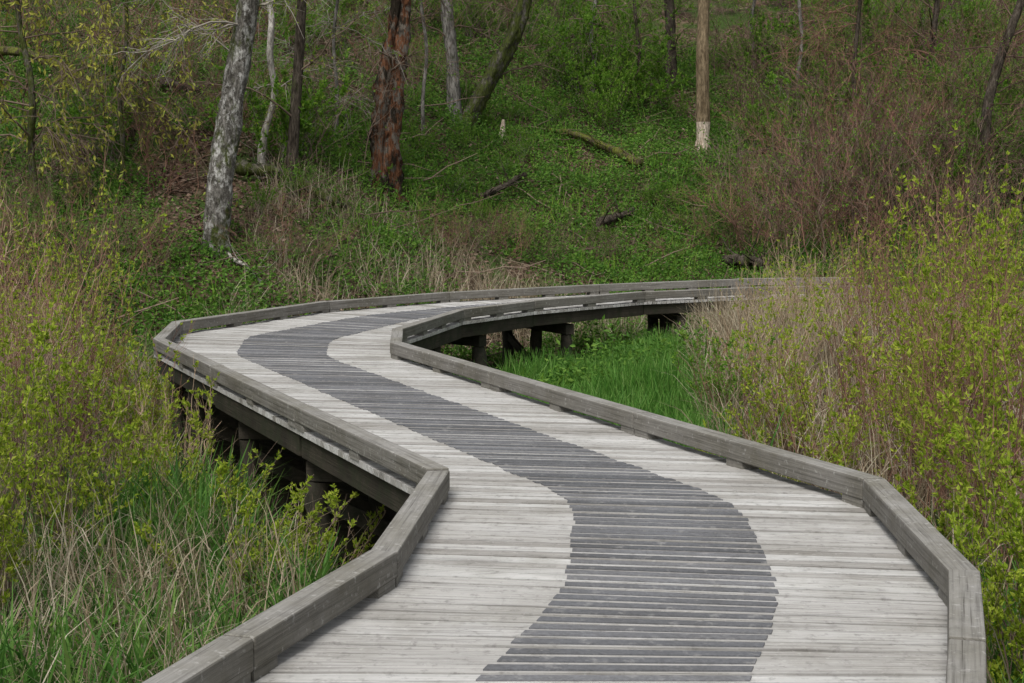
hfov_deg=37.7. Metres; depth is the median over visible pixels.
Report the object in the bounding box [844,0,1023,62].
bare thicket
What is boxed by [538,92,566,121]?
leafy bush
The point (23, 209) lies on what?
bare thicket
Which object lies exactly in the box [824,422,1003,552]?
willow shrub
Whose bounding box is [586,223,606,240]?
leafy bush
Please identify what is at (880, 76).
bare thicket
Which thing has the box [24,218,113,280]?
bare thicket
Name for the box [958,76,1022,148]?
leafy bush
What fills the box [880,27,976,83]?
bare thicket
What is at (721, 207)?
leafy bush
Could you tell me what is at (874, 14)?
leafy bush
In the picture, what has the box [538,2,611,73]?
leafy bush
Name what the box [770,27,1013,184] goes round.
bare thicket
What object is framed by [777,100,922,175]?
bare thicket
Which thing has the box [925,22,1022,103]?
bare thicket
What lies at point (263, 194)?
leafy bush
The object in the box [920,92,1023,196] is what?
bare thicket
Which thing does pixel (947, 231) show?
willow shrub
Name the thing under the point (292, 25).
bare thicket
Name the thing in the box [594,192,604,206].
leafy bush
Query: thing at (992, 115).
bare thicket
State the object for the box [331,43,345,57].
leafy bush
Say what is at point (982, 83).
leafy bush
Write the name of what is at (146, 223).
bare thicket
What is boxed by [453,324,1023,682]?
meadow grass
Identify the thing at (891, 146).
bare thicket
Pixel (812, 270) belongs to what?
willow shrub
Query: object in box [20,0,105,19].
bare thicket
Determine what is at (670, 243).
bare thicket
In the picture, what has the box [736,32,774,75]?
leafy bush
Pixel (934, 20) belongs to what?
tree
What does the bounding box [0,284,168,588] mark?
willow shrub
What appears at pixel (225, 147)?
tree
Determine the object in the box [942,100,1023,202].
bare thicket
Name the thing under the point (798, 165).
bare thicket
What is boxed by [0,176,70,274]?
bare thicket
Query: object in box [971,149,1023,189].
leafy bush
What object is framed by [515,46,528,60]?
leafy bush
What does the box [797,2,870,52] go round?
leafy bush
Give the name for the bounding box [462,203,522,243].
bare thicket
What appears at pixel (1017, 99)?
leafy bush
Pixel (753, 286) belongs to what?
willow shrub
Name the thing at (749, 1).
leafy bush
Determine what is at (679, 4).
leafy bush
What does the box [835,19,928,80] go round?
bare thicket
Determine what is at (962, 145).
bare thicket
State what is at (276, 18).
bare thicket
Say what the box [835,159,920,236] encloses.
bare thicket
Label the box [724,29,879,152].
bare thicket
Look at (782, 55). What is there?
bare thicket
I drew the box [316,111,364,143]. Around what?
leafy bush
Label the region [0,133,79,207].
bare thicket
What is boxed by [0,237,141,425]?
willow shrub
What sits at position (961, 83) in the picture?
bare thicket
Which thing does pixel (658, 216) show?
leafy bush
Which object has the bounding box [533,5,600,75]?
leafy bush
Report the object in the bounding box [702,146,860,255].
bare thicket
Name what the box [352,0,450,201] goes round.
dead snag
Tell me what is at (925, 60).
leafy bush
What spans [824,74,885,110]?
leafy bush
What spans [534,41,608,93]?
leafy bush
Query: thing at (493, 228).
bare thicket
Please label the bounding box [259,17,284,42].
leafy bush
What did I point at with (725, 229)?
leafy bush
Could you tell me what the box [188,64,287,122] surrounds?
bare thicket
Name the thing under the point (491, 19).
bare thicket
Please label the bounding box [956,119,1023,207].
leafy bush
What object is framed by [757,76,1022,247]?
bare thicket
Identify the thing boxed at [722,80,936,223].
bare thicket
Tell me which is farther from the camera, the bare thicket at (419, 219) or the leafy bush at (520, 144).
the leafy bush at (520, 144)
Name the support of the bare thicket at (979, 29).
on the ground at (284, 494)
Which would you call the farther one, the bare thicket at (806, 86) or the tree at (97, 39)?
the bare thicket at (806, 86)
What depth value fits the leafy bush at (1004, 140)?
34.05 m
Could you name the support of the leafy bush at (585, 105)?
on the ground at (284, 494)
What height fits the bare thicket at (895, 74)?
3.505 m
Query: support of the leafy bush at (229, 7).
on the ground at (284, 494)
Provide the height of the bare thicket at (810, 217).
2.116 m
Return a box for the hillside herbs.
[0,0,1023,391]
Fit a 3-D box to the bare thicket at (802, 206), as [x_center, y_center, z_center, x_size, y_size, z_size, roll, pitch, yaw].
[6.677,-3.329,32.234,5.520,3.384,5.330,4,7,36]
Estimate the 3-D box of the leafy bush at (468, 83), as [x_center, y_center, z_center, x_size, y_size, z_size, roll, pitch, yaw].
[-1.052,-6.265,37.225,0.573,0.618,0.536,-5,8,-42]
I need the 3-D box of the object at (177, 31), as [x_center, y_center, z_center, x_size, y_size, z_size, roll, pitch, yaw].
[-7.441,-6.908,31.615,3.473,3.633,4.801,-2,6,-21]
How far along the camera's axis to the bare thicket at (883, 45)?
43.31 m
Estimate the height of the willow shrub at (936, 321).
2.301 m
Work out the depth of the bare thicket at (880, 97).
35.46 m
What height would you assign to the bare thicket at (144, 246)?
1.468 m
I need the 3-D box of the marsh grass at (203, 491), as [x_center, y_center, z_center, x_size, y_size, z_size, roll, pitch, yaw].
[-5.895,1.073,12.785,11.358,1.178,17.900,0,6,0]
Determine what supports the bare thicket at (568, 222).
on the ground at (284, 494)
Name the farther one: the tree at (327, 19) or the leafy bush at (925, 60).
the leafy bush at (925, 60)
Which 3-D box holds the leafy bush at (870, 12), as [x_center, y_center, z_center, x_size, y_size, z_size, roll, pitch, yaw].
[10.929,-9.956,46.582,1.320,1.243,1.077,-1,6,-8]
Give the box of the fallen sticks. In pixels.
[0,0,1023,375]
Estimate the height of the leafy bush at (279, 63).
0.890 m
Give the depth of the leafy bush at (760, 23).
42.76 m
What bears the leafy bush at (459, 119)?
on the ground at (284, 494)
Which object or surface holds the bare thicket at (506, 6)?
on the ground at (284, 494)
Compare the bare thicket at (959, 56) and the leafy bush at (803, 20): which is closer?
the bare thicket at (959, 56)
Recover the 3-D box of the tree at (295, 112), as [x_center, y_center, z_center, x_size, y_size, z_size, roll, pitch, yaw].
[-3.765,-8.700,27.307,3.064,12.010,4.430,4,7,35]
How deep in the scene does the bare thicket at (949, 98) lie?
36.20 m
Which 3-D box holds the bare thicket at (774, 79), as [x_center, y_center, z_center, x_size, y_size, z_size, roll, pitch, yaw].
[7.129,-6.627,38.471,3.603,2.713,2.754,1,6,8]
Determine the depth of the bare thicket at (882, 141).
32.65 m
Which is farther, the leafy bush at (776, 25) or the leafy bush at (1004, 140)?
the leafy bush at (776, 25)
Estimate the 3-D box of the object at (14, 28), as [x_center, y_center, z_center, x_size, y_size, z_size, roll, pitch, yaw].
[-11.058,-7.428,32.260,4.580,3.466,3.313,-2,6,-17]
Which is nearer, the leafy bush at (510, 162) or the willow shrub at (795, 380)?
the willow shrub at (795, 380)
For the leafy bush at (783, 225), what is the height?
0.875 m
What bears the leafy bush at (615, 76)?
on the ground at (284, 494)
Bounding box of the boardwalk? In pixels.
[142,277,986,682]
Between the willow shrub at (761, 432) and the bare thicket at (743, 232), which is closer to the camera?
the willow shrub at (761, 432)
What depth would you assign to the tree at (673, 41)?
41.40 m
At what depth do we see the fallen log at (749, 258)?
31.47 m
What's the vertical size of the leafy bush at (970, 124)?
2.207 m
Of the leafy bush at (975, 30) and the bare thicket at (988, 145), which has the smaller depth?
the bare thicket at (988, 145)
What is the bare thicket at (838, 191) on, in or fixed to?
on the ground at (284, 494)
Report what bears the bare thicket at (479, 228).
on the ground at (284, 494)
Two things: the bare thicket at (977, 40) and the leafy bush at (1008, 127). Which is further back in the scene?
the bare thicket at (977, 40)
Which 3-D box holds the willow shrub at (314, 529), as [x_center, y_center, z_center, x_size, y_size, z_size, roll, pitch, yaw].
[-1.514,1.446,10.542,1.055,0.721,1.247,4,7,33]
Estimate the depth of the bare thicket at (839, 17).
44.25 m
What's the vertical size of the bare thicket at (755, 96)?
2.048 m
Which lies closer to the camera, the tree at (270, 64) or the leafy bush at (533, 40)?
the tree at (270, 64)
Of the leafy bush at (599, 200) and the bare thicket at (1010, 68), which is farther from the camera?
the bare thicket at (1010, 68)
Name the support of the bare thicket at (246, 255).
on the ground at (284, 494)
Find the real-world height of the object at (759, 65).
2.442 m
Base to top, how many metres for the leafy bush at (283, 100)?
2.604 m
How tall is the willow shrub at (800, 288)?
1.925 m
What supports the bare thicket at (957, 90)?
on the ground at (284, 494)
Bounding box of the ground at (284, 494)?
[0,0,1023,682]
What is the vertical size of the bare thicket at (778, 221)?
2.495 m
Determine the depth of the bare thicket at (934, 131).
34.03 m
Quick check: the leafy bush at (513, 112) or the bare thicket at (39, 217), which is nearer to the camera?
the bare thicket at (39, 217)
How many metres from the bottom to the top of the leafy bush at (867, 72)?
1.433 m
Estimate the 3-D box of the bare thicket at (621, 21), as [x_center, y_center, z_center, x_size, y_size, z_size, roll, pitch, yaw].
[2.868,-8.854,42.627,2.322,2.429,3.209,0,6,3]
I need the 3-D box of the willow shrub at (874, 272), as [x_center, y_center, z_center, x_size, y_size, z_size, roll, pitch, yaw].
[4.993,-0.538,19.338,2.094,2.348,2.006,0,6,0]
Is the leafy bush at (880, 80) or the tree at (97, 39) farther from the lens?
the leafy bush at (880, 80)
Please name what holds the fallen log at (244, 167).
on the ground at (284, 494)
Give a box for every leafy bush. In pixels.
[0,9,40,47]
[19,44,159,162]
[71,98,148,160]
[97,61,176,137]
[152,0,190,16]
[195,0,238,25]
[199,44,351,166]
[213,37,354,166]
[233,172,282,214]
[247,56,291,112]
[255,0,332,56]
[256,42,280,60]
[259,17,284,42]
[267,50,291,82]
[276,162,308,198]
[288,0,379,29]
[304,39,317,50]
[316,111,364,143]
[328,135,359,170]
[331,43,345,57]
[346,1,387,34]
[353,0,436,18]
[361,155,402,177]
[367,35,384,49]
[395,205,428,235]
[405,79,431,109]
[409,43,438,71]
[410,123,439,153]
[422,0,501,37]
[430,162,472,195]
[449,109,474,131]
[453,0,501,40]
[453,1,483,33]
[460,80,474,99]
[469,188,496,219]
[478,107,499,127]
[483,146,526,175]
[498,98,524,117]
[500,127,536,161]
[503,0,550,33]
[505,0,546,17]
[511,207,544,237]
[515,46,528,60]
[524,31,540,46]
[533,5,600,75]
[533,32,548,49]
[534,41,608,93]
[537,0,642,99]
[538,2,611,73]
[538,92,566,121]
[551,0,611,23]
[552,31,647,123]
[552,179,570,193]
[567,62,628,131]
[569,3,672,100]
[581,94,601,115]
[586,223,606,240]
[589,26,672,104]
[591,55,645,94]
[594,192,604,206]
[598,30,691,116]
[604,0,642,21]
[604,4,627,28]
[614,0,663,41]
[638,200,671,231]
[640,179,660,202]
[653,177,689,211]
[667,91,695,116]
[674,0,688,15]
[674,209,689,224]
[709,194,734,219]
[718,219,738,240]
[719,141,748,171]
[720,6,812,71]
[722,101,777,143]
[724,11,783,69]
[725,23,769,45]
[731,96,789,147]
[735,0,752,10]
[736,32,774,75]
[742,13,831,93]
[750,59,771,81]
[754,54,868,145]
[755,151,779,170]
[759,88,782,114]
[762,4,873,83]
[767,206,793,235]
[784,107,842,166]
[788,9,817,29]
[792,0,832,26]
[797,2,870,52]
[810,57,903,138]
[812,75,871,137]
[821,13,857,69]
[822,124,914,194]
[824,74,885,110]
[827,0,903,64]
[828,0,913,30]
[829,166,869,207]
[840,0,888,13]
[841,0,896,42]
[844,5,883,36]
[851,55,898,91]
[852,121,940,197]
[863,63,919,107]
[865,16,930,65]
[867,33,926,81]
[867,42,955,122]
[871,1,906,43]
[893,42,950,87]
[895,52,1011,130]
[895,80,978,149]
[896,29,997,127]
[901,114,977,194]
[905,0,977,44]
[907,0,931,17]
[921,63,1017,145]
[926,0,1023,48]
[928,105,1022,183]
[937,0,1019,59]
[941,69,1023,125]
[944,44,1020,88]
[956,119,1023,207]
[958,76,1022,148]
[963,0,1012,42]
[970,56,1023,129]
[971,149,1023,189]
[974,120,1023,196]
[977,85,1023,155]
[978,44,1023,96]
[983,0,1023,39]
[986,51,1023,91]
[991,112,1021,154]
[994,115,1023,206]
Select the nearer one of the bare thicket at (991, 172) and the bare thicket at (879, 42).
the bare thicket at (991, 172)
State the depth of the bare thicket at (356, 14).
37.29 m
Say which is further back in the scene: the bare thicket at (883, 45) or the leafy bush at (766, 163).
the bare thicket at (883, 45)
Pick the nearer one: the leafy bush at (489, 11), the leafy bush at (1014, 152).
the leafy bush at (1014, 152)
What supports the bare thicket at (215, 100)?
on the ground at (284, 494)
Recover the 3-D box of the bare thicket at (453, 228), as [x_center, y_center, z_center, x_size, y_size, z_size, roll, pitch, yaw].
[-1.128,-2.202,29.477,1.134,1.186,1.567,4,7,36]
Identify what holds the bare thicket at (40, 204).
on the ground at (284, 494)
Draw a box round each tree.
[0,0,212,208]
[21,0,241,216]
[101,0,330,255]
[178,0,369,171]
[218,0,406,141]
[243,0,361,178]
[347,0,482,147]
[361,0,515,123]
[429,0,564,129]
[486,0,672,92]
[579,0,709,112]
[621,0,735,87]
[695,0,710,149]
[710,0,814,69]
[710,0,871,126]
[749,0,966,153]
[834,0,997,91]
[866,0,1023,218]
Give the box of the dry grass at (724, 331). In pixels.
[0,139,1023,682]
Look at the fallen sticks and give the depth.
30.42 m
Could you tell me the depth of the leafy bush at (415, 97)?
34.65 m
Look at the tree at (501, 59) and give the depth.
35.61 m
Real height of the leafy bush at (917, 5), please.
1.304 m
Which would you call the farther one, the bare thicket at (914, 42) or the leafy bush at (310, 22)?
the bare thicket at (914, 42)
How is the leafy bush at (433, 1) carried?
on the ground at (284, 494)
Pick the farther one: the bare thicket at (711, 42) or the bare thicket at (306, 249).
the bare thicket at (711, 42)
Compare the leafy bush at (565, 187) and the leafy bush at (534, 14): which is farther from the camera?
the leafy bush at (534, 14)
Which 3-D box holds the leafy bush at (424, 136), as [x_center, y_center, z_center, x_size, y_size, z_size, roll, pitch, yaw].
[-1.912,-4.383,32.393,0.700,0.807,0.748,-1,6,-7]
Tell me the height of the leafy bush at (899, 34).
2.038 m
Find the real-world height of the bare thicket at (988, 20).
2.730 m
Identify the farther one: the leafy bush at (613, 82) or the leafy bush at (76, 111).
the leafy bush at (613, 82)
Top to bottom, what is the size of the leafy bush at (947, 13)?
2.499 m
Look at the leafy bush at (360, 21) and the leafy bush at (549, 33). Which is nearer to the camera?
the leafy bush at (360, 21)
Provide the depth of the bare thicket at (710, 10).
48.84 m
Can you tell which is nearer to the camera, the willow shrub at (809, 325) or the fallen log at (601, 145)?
the willow shrub at (809, 325)
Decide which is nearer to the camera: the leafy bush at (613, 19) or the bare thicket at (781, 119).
the bare thicket at (781, 119)
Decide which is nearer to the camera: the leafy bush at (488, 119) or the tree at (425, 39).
the tree at (425, 39)
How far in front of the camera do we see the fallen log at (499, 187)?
32.26 m
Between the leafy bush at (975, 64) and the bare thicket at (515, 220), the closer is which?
the bare thicket at (515, 220)
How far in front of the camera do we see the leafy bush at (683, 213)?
33.30 m
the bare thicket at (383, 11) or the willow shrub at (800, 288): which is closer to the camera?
the willow shrub at (800, 288)
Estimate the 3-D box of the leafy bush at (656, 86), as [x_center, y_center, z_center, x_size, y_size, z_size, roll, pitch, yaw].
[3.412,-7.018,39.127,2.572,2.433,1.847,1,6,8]
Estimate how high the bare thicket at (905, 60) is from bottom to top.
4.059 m
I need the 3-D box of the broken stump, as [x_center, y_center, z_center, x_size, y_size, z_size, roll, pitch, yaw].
[-0.241,-4.949,35.760,0.359,0.680,0.341,-2,6,-18]
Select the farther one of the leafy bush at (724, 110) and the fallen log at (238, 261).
the leafy bush at (724, 110)
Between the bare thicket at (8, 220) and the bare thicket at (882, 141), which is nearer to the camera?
the bare thicket at (8, 220)
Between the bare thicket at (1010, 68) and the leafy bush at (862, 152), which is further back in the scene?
the bare thicket at (1010, 68)
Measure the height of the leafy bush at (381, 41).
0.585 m
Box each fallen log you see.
[0,15,103,101]
[132,52,200,92]
[221,231,285,285]
[235,153,363,209]
[476,145,537,198]
[543,122,642,167]
[594,188,634,228]
[721,224,772,269]
[727,133,778,161]
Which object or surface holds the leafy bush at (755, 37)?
on the ground at (284, 494)
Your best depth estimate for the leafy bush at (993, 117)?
35.65 m
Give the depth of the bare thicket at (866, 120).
33.76 m
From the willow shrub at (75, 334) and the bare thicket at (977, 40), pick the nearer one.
the willow shrub at (75, 334)
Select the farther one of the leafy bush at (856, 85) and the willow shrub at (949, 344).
the leafy bush at (856, 85)
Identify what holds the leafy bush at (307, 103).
on the ground at (284, 494)
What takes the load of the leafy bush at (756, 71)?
on the ground at (284, 494)
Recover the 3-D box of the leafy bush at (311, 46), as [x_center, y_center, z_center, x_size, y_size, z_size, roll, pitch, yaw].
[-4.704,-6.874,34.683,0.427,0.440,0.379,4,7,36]
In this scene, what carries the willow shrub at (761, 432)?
on the ground at (284, 494)
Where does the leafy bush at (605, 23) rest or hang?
on the ground at (284, 494)
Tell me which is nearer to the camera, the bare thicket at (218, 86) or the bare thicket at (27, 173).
the bare thicket at (27, 173)
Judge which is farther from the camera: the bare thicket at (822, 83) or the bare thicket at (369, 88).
the bare thicket at (822, 83)
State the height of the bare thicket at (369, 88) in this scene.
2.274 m
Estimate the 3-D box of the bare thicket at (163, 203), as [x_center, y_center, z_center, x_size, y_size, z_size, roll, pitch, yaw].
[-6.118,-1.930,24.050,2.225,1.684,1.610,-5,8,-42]
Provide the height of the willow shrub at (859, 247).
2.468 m
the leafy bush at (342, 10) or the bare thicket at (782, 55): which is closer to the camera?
the leafy bush at (342, 10)
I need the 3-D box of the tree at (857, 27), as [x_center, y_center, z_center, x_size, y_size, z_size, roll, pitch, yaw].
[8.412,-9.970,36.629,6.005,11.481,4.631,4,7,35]
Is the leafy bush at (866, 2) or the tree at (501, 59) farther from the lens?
the leafy bush at (866, 2)
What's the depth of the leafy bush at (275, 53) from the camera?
33.82 m
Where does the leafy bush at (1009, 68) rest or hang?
on the ground at (284, 494)
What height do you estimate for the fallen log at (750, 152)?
0.774 m
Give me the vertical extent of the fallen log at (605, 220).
0.950 m
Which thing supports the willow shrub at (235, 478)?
on the ground at (284, 494)
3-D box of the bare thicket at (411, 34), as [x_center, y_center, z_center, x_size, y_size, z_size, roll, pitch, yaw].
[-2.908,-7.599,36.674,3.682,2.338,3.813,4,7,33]
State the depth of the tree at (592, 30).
39.11 m
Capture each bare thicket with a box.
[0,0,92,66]
[0,0,225,159]
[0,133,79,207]
[0,148,102,210]
[0,157,117,222]
[0,174,107,294]
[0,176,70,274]
[0,180,98,249]
[0,187,33,268]
[0,190,56,239]
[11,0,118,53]
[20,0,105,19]
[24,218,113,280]
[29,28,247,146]
[33,200,163,269]
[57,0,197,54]
[63,171,207,268]
[69,188,205,277]
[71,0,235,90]
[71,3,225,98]
[71,80,241,199]
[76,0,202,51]
[107,197,181,242]
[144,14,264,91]
[157,62,292,138]
[163,0,234,16]
[169,0,325,49]
[175,17,316,139]
[176,0,410,163]
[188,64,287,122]
[202,188,364,268]
[206,188,385,284]
[212,0,340,47]
[248,198,354,269]
[261,0,389,58]
[287,0,389,33]
[293,22,418,125]
[306,0,459,74]
[307,0,388,34]
[338,0,463,96]
[354,0,436,23]
[391,185,485,253]
[412,209,522,260]
[416,202,493,254]
[427,0,550,34]
[438,0,539,24]
[439,202,489,237]
[447,202,517,248]
[458,208,506,241]
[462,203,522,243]
[465,211,503,248]
[471,0,585,52]
[476,197,545,260]
[514,205,580,267]
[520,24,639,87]
[548,213,652,261]
[574,0,651,59]
[592,222,661,261]
[642,227,709,260]
[653,190,763,246]
[669,106,965,266]
[674,139,832,251]
[676,0,731,17]
[684,0,895,86]
[685,95,916,259]
[686,205,761,241]
[688,0,780,78]
[688,131,842,204]
[689,92,902,212]
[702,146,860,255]
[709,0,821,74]
[709,0,872,98]
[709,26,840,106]
[709,64,812,123]
[710,25,978,173]
[712,147,835,264]
[715,122,846,198]
[718,211,772,253]
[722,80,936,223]
[723,30,849,126]
[723,163,884,252]
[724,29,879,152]
[726,81,931,227]
[734,108,912,226]
[747,93,860,161]
[751,106,898,215]
[755,38,841,83]
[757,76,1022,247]
[758,0,961,70]
[758,119,905,239]
[761,0,915,53]
[766,45,981,196]
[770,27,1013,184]
[772,56,850,105]
[777,50,958,164]
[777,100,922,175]
[778,10,928,88]
[785,95,919,177]
[787,79,1001,218]
[794,8,993,114]
[794,174,954,261]
[799,26,1023,169]
[801,21,1023,148]
[810,0,949,58]
[815,56,966,191]
[815,76,1023,214]
[820,95,1012,217]
[830,44,1023,158]
[830,122,941,186]
[831,10,989,135]
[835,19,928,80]
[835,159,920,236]
[838,75,1009,196]
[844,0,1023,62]
[847,102,1023,233]
[861,0,1023,75]
[862,127,1022,223]
[863,7,987,80]
[864,32,911,66]
[869,166,1007,254]
[871,96,996,176]
[879,115,1023,206]
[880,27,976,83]
[880,151,1020,232]
[899,42,1022,155]
[904,0,1023,75]
[909,128,1023,233]
[915,0,1023,65]
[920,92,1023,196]
[924,14,1023,117]
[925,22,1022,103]
[926,60,1023,124]
[931,83,1023,157]
[934,29,1023,91]
[937,5,1023,97]
[938,4,1023,63]
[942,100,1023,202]
[947,0,1023,53]
[949,12,1023,91]
[974,19,1022,77]
[986,15,1023,76]
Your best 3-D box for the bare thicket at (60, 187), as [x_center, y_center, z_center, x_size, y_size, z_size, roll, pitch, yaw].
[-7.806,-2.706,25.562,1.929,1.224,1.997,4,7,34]
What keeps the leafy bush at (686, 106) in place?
on the ground at (284, 494)
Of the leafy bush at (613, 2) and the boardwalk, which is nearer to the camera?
the boardwalk
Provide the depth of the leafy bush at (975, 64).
39.51 m
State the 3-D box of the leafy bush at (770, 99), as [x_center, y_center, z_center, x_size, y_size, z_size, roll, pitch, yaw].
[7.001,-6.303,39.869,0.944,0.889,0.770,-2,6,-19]
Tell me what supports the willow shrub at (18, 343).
on the ground at (284, 494)
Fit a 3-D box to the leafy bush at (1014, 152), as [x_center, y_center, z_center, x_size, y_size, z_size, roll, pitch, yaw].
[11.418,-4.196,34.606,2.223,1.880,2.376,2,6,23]
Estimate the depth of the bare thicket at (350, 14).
38.19 m
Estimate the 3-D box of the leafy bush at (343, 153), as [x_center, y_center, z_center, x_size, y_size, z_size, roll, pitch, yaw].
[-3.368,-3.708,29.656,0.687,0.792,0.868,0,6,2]
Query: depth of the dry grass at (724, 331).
12.35 m
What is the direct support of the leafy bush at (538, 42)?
on the ground at (284, 494)
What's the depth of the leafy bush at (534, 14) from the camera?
42.34 m
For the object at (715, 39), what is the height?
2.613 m
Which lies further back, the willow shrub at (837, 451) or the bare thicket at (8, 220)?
the bare thicket at (8, 220)
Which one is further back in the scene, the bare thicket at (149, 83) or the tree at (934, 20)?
the tree at (934, 20)
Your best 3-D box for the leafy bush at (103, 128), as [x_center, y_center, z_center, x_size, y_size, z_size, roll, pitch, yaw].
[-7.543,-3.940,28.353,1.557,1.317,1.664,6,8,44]
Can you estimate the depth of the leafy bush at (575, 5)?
45.19 m
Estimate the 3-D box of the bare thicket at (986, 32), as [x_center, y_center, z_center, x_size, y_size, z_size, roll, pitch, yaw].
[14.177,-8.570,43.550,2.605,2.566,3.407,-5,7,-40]
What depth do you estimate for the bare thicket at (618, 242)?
31.29 m
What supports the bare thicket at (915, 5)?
on the ground at (284, 494)
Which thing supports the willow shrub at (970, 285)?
on the ground at (284, 494)
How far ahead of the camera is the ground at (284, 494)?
30.12 m
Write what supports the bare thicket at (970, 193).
on the ground at (284, 494)
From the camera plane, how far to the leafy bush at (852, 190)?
34.15 m
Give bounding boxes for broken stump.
[499,119,506,141]
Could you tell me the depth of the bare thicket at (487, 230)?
29.91 m
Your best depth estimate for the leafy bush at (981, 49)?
40.58 m
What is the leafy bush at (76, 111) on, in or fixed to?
on the ground at (284, 494)
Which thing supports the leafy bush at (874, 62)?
on the ground at (284, 494)
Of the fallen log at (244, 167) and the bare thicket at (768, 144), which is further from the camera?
the bare thicket at (768, 144)
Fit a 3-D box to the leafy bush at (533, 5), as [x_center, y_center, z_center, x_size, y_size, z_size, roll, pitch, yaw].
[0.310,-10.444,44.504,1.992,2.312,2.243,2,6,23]
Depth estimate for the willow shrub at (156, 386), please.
13.48 m
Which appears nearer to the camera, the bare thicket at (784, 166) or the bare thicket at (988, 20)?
the bare thicket at (784, 166)
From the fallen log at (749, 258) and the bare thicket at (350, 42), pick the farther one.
the bare thicket at (350, 42)
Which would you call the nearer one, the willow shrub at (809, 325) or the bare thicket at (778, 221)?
the willow shrub at (809, 325)
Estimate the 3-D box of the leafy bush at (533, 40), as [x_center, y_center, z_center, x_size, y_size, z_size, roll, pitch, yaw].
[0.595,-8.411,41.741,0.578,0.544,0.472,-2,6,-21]
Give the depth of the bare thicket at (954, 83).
35.55 m
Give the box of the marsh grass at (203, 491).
[0,321,362,682]
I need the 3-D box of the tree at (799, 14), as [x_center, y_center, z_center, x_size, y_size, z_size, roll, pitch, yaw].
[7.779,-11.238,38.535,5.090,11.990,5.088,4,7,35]
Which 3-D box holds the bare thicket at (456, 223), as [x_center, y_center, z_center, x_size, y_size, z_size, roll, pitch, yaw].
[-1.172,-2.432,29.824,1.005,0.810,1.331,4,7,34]
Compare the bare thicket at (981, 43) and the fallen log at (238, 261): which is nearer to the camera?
the fallen log at (238, 261)
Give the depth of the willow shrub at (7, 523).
8.43 m
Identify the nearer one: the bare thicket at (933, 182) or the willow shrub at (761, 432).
the willow shrub at (761, 432)
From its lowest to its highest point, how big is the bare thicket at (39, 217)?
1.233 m
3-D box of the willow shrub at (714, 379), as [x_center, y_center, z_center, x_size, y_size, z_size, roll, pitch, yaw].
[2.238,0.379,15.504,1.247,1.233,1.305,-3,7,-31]
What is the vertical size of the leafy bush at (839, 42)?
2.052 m
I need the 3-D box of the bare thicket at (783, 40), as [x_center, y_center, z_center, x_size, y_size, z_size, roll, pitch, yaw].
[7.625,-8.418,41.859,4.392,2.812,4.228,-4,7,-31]
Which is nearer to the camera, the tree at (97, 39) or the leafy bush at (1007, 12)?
the tree at (97, 39)
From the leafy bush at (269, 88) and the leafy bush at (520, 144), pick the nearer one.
the leafy bush at (269, 88)
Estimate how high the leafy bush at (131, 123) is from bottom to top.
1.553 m
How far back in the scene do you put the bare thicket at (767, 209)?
31.33 m
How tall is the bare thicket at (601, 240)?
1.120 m
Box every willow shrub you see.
[0,133,194,472]
[0,151,112,462]
[0,200,95,371]
[0,200,143,528]
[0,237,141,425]
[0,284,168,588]
[0,297,66,628]
[50,605,196,681]
[79,357,220,501]
[84,342,185,475]
[120,409,285,527]
[133,455,359,603]
[240,482,385,575]
[671,321,809,429]
[694,419,777,474]
[701,281,848,397]
[711,322,880,454]
[719,252,825,330]
[724,373,893,493]
[740,243,905,373]
[760,221,873,317]
[784,207,915,314]
[808,260,1002,497]
[822,216,968,357]
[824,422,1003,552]
[836,236,1023,442]
[845,123,1023,547]
[873,153,1023,326]
[881,213,1023,638]
[887,163,1023,411]
[943,408,1023,682]
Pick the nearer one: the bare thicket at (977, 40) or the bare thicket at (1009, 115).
the bare thicket at (1009, 115)
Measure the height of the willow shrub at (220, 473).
1.083 m
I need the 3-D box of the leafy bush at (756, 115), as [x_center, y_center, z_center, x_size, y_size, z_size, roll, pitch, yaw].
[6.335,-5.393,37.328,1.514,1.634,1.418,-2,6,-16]
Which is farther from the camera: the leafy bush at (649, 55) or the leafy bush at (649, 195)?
the leafy bush at (649, 55)
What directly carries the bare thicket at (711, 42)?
on the ground at (284, 494)
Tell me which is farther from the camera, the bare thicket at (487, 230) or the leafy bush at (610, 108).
the leafy bush at (610, 108)
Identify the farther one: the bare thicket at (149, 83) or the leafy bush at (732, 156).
the leafy bush at (732, 156)
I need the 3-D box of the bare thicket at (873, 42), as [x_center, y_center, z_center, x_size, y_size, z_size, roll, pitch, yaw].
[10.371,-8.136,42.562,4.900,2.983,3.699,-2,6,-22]
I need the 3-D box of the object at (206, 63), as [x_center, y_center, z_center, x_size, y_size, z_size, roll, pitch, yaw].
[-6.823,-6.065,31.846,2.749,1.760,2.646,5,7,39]
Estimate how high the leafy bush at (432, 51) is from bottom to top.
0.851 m
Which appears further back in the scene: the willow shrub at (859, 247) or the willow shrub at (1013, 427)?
the willow shrub at (859, 247)
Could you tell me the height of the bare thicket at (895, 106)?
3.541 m
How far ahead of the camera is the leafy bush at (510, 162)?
33.66 m
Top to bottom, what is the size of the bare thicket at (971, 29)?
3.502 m
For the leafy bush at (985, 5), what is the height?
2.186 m
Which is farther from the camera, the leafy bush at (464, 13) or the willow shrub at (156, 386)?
the leafy bush at (464, 13)

